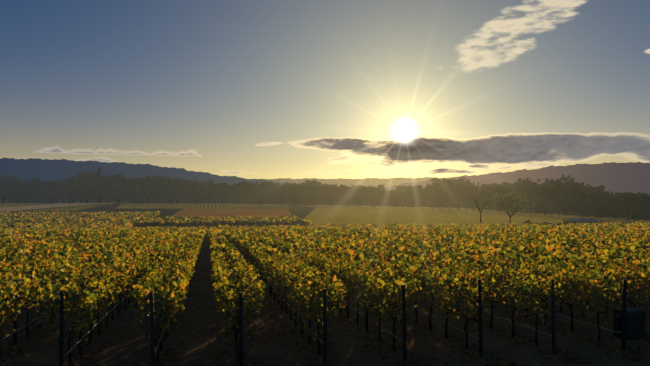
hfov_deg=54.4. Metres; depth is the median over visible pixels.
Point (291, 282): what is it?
vine leaves
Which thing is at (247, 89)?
sky
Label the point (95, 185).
treeline foliage
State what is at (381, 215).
meadow field
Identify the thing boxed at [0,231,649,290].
vine leaves
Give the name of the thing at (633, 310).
irrigation valve box lid
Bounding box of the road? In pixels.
[309,206,375,206]
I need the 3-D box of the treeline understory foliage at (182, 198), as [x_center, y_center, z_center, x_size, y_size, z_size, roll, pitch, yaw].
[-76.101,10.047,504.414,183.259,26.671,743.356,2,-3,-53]
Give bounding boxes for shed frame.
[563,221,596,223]
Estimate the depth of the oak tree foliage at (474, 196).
239.13 m
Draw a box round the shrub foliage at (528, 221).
[18,215,634,226]
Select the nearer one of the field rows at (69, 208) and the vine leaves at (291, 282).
the vine leaves at (291, 282)
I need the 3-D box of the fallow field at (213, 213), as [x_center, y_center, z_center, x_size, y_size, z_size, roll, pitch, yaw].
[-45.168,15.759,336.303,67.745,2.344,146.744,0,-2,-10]
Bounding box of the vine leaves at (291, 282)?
[0,249,649,343]
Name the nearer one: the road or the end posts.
the end posts
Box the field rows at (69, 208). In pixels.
[0,204,106,211]
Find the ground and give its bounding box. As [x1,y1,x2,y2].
[0,203,649,365]
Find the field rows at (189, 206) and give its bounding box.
[115,203,289,208]
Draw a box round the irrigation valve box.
[613,310,645,339]
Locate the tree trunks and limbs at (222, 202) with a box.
[0,183,633,224]
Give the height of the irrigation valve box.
0.840 m
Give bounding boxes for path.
[181,224,363,226]
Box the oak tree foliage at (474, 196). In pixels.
[467,193,492,206]
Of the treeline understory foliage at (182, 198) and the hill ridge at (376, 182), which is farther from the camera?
the hill ridge at (376, 182)
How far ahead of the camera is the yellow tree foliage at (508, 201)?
230.87 m
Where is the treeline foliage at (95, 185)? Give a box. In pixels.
[0,167,649,218]
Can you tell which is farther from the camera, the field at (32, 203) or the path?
the field at (32, 203)
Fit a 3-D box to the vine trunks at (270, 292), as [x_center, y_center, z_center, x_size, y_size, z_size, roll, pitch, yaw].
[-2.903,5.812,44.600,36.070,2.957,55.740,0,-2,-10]
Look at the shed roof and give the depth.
207.41 m
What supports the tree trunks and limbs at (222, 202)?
on the ground
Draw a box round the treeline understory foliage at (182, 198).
[0,187,649,220]
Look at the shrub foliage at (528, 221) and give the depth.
207.37 m
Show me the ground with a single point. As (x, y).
(197, 350)
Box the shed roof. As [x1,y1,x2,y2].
[562,218,598,220]
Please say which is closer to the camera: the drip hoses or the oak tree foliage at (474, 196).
the drip hoses
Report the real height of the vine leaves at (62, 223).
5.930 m
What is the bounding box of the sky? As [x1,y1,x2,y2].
[0,0,649,178]
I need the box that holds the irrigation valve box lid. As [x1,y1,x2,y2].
[612,307,646,312]
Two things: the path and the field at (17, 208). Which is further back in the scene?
the field at (17, 208)
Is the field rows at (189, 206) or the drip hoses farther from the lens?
the field rows at (189, 206)
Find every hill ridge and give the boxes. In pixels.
[0,158,296,185]
[255,177,452,186]
[376,162,649,195]
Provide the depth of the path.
214.59 m
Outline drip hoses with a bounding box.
[1,261,648,355]
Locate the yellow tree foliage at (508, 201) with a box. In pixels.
[490,190,535,215]
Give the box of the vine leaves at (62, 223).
[0,211,649,246]
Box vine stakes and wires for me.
[2,242,644,365]
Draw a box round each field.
[0,202,79,203]
[0,202,112,211]
[170,209,291,217]
[304,205,649,225]
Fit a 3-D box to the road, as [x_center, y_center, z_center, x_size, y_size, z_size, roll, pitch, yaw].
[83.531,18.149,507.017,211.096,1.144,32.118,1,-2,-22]
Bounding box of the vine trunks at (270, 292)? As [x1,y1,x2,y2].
[0,254,649,365]
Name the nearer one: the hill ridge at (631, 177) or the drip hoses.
the drip hoses
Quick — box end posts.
[59,279,626,365]
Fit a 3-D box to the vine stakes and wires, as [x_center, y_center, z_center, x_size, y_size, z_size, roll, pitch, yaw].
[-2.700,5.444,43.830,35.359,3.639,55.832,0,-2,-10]

